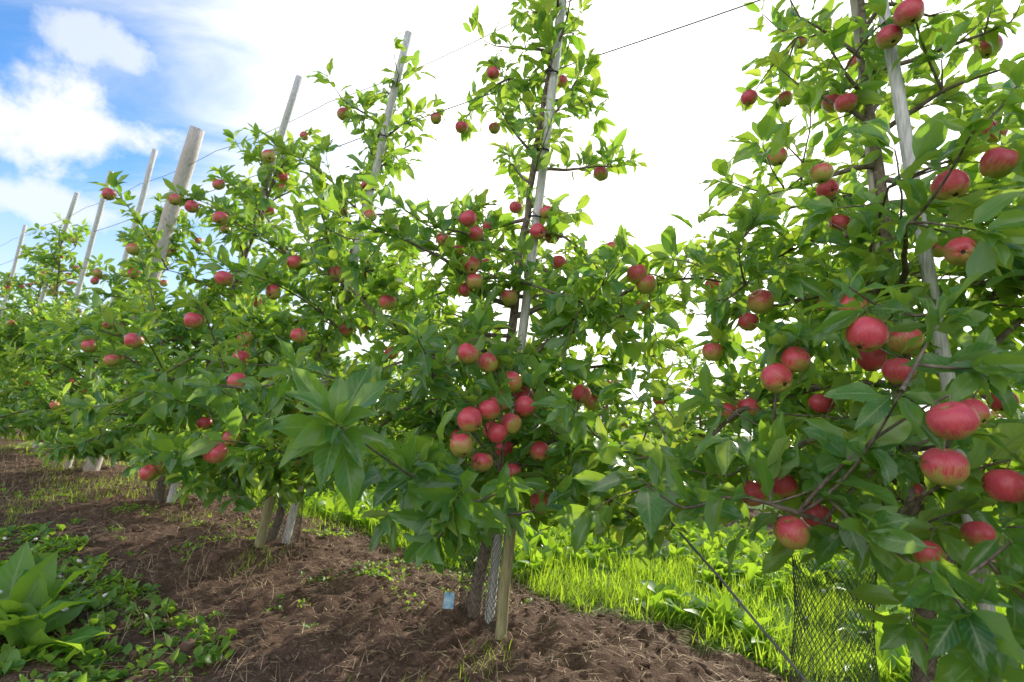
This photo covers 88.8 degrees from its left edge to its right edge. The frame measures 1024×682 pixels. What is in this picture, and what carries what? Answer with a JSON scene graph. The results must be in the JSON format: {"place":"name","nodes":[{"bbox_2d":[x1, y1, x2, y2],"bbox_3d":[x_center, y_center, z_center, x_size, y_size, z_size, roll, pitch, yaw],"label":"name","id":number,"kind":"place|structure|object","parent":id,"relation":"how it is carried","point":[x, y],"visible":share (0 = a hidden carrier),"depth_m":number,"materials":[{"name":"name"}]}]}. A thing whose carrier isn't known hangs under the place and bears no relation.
{"place":"outdoors","nodes":[
{"label":"outdoors","id":0,"kind":"place"},
{"bbox_2d":[11,425,336,495],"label":"grass","id":1,"kind":"structure","parent":0,"point":[245,486],"depth_m":4.69,"materials":[{"name":"green plant"}]},
{"bbox_2d":[0,433,893,681],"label":"grass","id":2,"kind":"structure","parent":0,"point":[69,500],"depth_m":3.66,"materials":[{"name":"green plant"}]},
{"bbox_2d":[0,384,1023,681],"bbox_3d":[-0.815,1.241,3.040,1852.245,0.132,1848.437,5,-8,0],"label":"ground","id":3,"kind":"structure","parent":0,"point":[314,658],"depth_m":2.19,"materials":[{"name":"soil"}]},
{"bbox_2d":[0,225,26,316],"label":"wooden stake","id":4,"kind":"object","parent":3,"relation":"on","point":[17,254],"visible":0.63,"depth_m":7.52,"materials":[{"name":"grey wood"}]},
{"bbox_2d":[0,269,32,386],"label":"apple tree","id":5,"kind":"object","parent":3,"relation":"on","point":[2,295],"visible":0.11,"depth_m":7.56,"materials":[{"name":"green plant"}]},
{"bbox_2d":[0,244,100,437],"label":"apple tree","id":6,"kind":"object","parent":3,"relation":"on","point":[21,286],"visible":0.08,"depth_m":6.59,"materials":[{"name":"green plant"}]},
{"bbox_2d":[0,540,111,654],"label":"dock weed","id":7,"kind":"object","parent":3,"relation":"on","point":[30,586],"visible":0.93,"depth_m":1.82,"materials":[{"name":"green plant"}]},
{"bbox_2d":[37,192,79,306],"bbox_3d":[-6.017,-0.238,6.582,1.507,3.180,0.054,-1,-10,37],"label":"wooden stake","id":8,"kind":"object","parent":3,"relation":"on","point":[65,226],"visible":0.23,"depth_m":6.40,"materials":[{"name":"grey wood"}]},
{"bbox_2d":[0,212,138,452],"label":"apple tree","id":9,"kind":"object","parent":3,"relation":"on","point":[11,326],"visible":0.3,"depth_m":5.70,"materials":[{"name":"green plant"}]},
{"bbox_2d":[32,170,113,447],"bbox_3d":[-4.884,-0.284,5.792,0.835,3.237,0.054,-1,-10,38],"label":"wooden stake","id":10,"kind":"object","parent":3,"relation":"on","point":[91,243],"visible":0.4,"depth_m":5.77,"materials":[{"name":"grey wood"}]},
{"bbox_2d":[50,363,99,469],"bbox_3d":[-4.029,0.733,4.821,0.267,1.110,0.065,7,-8,-14],"label":"wooden stake","id":11,"kind":"object","parent":3,"relation":"on","point":[54,462],"visible":0.09,"depth_m":4.75,"materials":[{"name":"grey wood"}]},
{"bbox_2d":[74,458,101,471],"bbox_3d":[-3.863,0.949,4.808,0.200,0.501,0.182,5,-8,0],"label":"tree guard","id":12,"kind":"object","parent":3,"relation":"on","point":[79,464],"visible":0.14,"depth_m":4.70,"materials":[{"name":"metal"}]},
{"bbox_2d":[0,193,208,444],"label":"apple tree","id":13,"kind":"object","parent":3,"relation":"on","point":[34,419],"visible":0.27,"depth_m":4.45,"materials":[{"name":"green plant"}]},
{"bbox_2d":[65,148,157,467],"bbox_3d":[-3.812,-0.297,4.970,0.425,3.216,0.049,2,-9,22],"label":"wooden stake","id":14,"kind":"object","parent":3,"relation":"on","point":[146,181],"visible":0.32,"depth_m":5.06,"materials":[{"name":"grey wood"}]},
{"bbox_2d":[0,521,236,681],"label":"clover weeds","id":15,"kind":"object","parent":3,"relation":"on","point":[12,657],"visible":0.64,"depth_m":1.87,"materials":[{"name":"green plant"}]},
{"bbox_2d":[82,125,204,470],"bbox_3d":[-3.333,-0.290,4.700,1.127,3.249,0.135,-1,-10,36],"label":"round trellis post","id":16,"kind":"object","parent":3,"relation":"on","point":[185,168],"visible":0.37,"depth_m":4.61,"materials":[{"name":"grey wood"}]},
{"bbox_2d":[1,0,572,245],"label":"trellis wire","id":17,"kind":"object","parent":16,"relation":"attached to","point":[297,118],"visible":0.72,"depth_m":3.60,"materials":[{"name":"metal"}]},
{"bbox_2d":[1,0,760,264],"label":"trellis wire","id":18,"kind":"object","parent":16,"relation":"attached to","point":[500,90],"visible":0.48,"depth_m":2.29,"materials":[{"name":"metal"}]},
{"bbox_2d":[145,480,170,500],"bbox_3d":[-2.622,0.936,3.947,0.178,0.501,0.162,5,-8,0],"label":"tree guard","id":19,"kind":"object","parent":3,"relation":"on","point":[148,484],"visible":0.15,"depth_m":3.86,"materials":[{"name":"metal"}]},
{"bbox_2d":[15,122,327,500],"bbox_3d":[-2.189,-0.246,3.598,2.014,2.835,2.804,5,-8,0],"label":"apple tree","id":20,"kind":"object","parent":3,"relation":"on","point":[97,445],"visible":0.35,"depth_m":3.52,"materials":[{"name":"green plant"}]},
{"bbox_2d":[166,75,302,502],"bbox_3d":[-2.043,-0.293,3.764,1.069,3.182,0.085,-1,-10,39],"label":"wooden stake","id":21,"kind":"object","parent":3,"relation":"on","point":[282,133],"visible":0.21,"depth_m":3.69,"materials":[{"name":"grey wood"}]},
{"bbox_2d":[61,32,462,540],"bbox_3d":[-1.102,-0.268,3.048,2.577,2.902,1.961,-1,-10,36],"label":"apple tree","id":22,"kind":"object","parent":3,"relation":"on","point":[197,474],"visible":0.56,"depth_m":2.66,"materials":[{"name":"green plant"}]},
{"bbox_2d":[254,412,294,548],"bbox_3d":[-1.309,0.703,2.924,0.147,1.110,0.064,7,-8,-17],"label":"wooden stake","id":23,"kind":"object","parent":3,"relation":"on","point":[266,515],"visible":0.23,"depth_m":2.86,"materials":[{"name":"brown wood"}]},
{"bbox_2d":[265,491,303,545],"bbox_3d":[-1.332,0.943,3.053,0.222,0.501,0.202,5,-8,0],"label":"tree guard","id":24,"kind":"object","parent":3,"relation":"on","point":[299,524],"visible":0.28,"depth_m":2.98,"materials":[{"name":"metal"}]},
{"bbox_2d":[329,355,358,420],"bbox_3d":[-3.855,1.134,10.919,2.140,1.841,1.958,5,-8,3],"label":"apple tree","id":25,"kind":"object","parent":3,"relation":"on","point":[341,358],"visible":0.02,"depth_m":11.18,"materials":[{"name":"green plant"}]},
{"bbox_2d":[282,30,412,544],"bbox_3d":[-0.968,-0.259,2.988,0.641,3.088,0.084,-2,-11,40],"label":"wooden stake","id":26,"kind":"object","parent":3,"relation":"on","point":[293,510],"visible":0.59,"depth_m":2.99,"materials":[{"name":"grey wood"}]},
{"bbox_2d":[0,443,732,681],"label":"dry grass tuft","id":27,"kind":"object","parent":3,"relation":"on","point":[244,568],"visible":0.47,"depth_m":2.54,"materials":[{"name":"plant"}]},
{"bbox_2d":[367,354,401,434],"bbox_3d":[-2.636,1.107,10.099,2.140,1.876,1.958,3,-8,12],"label":"apple tree","id":28,"kind":"object","parent":3,"relation":"on","point":[393,376],"depth_m":10.28,"materials":[{"name":"green plant"}]},
{"bbox_2d":[0,452,859,681],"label":"soil clods","id":29,"kind":"object","parent":3,"relation":"on","point":[188,645],"visible":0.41,"depth_m":2.25,"materials":[{"name":"brown soil"}]},
{"bbox_2d":[0,453,891,681],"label":"dry straw","id":30,"kind":"object","parent":3,"relation":"on","point":[189,676],"visible":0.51,"depth_m":2.19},
{"bbox_2d":[0,451,895,681],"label":"chickweed","id":31,"kind":"object","parent":3,"relation":"on","point":[373,571],"visible":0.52,"depth_m":2.57,"materials":[{"name":"green plant"}]},
{"bbox_2d":[0,525,945,653],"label":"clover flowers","id":32,"kind":"object","parent":3,"relation":"on","point":[80,561],"visible":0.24,"depth_m":2.27,"materials":[{"name":"plant"}]},
{"bbox_2d":[459,533,493,620],"bbox_3d":[-0.139,0.905,2.225,0.134,0.551,0.122,5,-8,0],"label":"tree guard","id":33,"kind":"object","parent":3,"relation":"on","point":[462,584],"visible":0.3,"depth_m":2.17,"materials":[{"name":"metal"}]},
{"bbox_2d":[443,581,472,608],"bbox_3d":[-0.208,1.024,2.115,0.153,0.092,0.031,12,-11,-41],"label":"plant tag","id":34,"kind":"object","parent":33,"relation":"attached to","point":[448,603],"visible":0.98,"depth_m":2.08,"materials":[{"name":"plastic"}]},
{"bbox_2d":[181,0,778,617],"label":"apple tree","id":35,"kind":"object","parent":3,"relation":"on","point":[475,478],"visible":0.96,"depth_m":1.92,"materials":[{"name":"green plant"}]},
{"bbox_2d":[484,529,505,637],"bbox_3d":[-0.052,0.941,2.069,0.078,0.451,0.071,5,-8,0],"label":"tree guard","id":36,"kind":"object","parent":3,"relation":"on","point":[490,582],"visible":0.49,"depth_m":2.06,"materials":[{"name":"metal"}]},
{"bbox_2d":[495,427,523,640],"bbox_3d":[-0.004,0.700,2.085,0.051,1.104,0.086,3,-8,13],"label":"wooden stake","id":37,"kind":"object","parent":3,"relation":"on","point":[504,590],"visible":0.36,"depth_m":2.02,"materials":[{"name":"brown wood"}]},
{"bbox_2d":[485,0,566,623],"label":"wooden stake","id":38,"kind":"object","parent":3,"relation":"on","point":[536,217],"visible":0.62,"depth_m":2.29,"materials":[{"name":"grey wood"}]},
{"bbox_2d":[583,365,648,441],"bbox_3d":[1.232,1.137,7.546,1.999,1.780,1.972,0,-9,32],"label":"apple tree","id":39,"kind":"object","parent":3,"relation":"on","point":[611,410],"visible":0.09,"depth_m":7.50,"materials":[{"name":"green plant"}]},
{"bbox_2d":[251,486,1017,681],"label":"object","id":40,"kind":"object","parent":3,"relation":"on","point":[718,559],"visible":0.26,"depth_m":3.21,"materials":[{"name":"green plant"}]},
{"bbox_2d":[633,340,748,483],"bbox_3d":[2.416,0.990,6.860,2.043,2.082,1.953,4,-8,4],"label":"apple tree","id":41,"kind":"object","parent":3,"relation":"on","point":[702,419],"visible":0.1,"depth_m":6.79,"materials":[{"name":"green plant"}]},
{"bbox_2d":[531,0,1023,681],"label":"apple tree","id":42,"kind":"object","parent":3,"relation":"on","point":[855,312],"visible":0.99,"depth_m":1.17,"materials":[{"name":"green plant"}]},
{"bbox_2d":[720,360,925,503],"bbox_3d":[3.526,1.046,5.827,2.140,1.872,1.958,3,-8,13],"label":"apple tree","id":43,"kind":"object","parent":3,"relation":"on","point":[830,364],"visible":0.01,"depth_m":5.94,"materials":[{"name":"green plant"}]},
{"bbox_2d":[789,553,878,681],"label":"tree guard","id":44,"kind":"object","parent":3,"relation":"on","point":[872,631],"visible":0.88,"depth_m":1.59,"materials":[{"name":"plastic"}]},
{"bbox_2d":[850,0,898,448],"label":"wooden stake","id":45,"kind":"object","parent":3,"relation":"on","point":[854,12],"visible":0.02,"depth_m":1.68,"materials":[{"name":"grey wood"}]},
{"bbox_2d":[910,552,955,681],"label":"tree guard","id":46,"kind":"object","parent":3,"relation":"on","point":[948,557],"visible":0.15,"depth_m":1.36,"materials":[{"name":"metal"}]},
{"bbox_2d":[878,0,995,611],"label":"wooden stake","id":47,"kind":"object","parent":3,"relation":"on","point":[905,136],"visible":0.21,"depth_m":1.40,"materials":[{"name":"grey wood"}]},
{"bbox_2d":[974,385,1023,509],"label":"apple tree","id":48,"kind":"object","parent":3,"relation":"on","point":[995,415],"visible":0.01,"depth_m":5.13,"materials":[{"name":"green plant"}]},
{"bbox_2d":[0,0,1023,435],"label":"sky","id":49,"kind":"structure","parent":0,"point":[89,88],"materials":[{"name":"white"}]},
{"bbox_2d":[245,483,1023,681],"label":"grass","id":50,"kind":"structure","parent":0,"point":[669,568],"depth_m":2.71,"materials":[{"name":"green plant"}]},
{"bbox_2d":[672,523,808,681],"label":"trellis wire","id":51,"kind":"object","parent":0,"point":[748,613],"visible":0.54,"depth_m":1.52,"materials":[{"name":"metal"}]}
]}

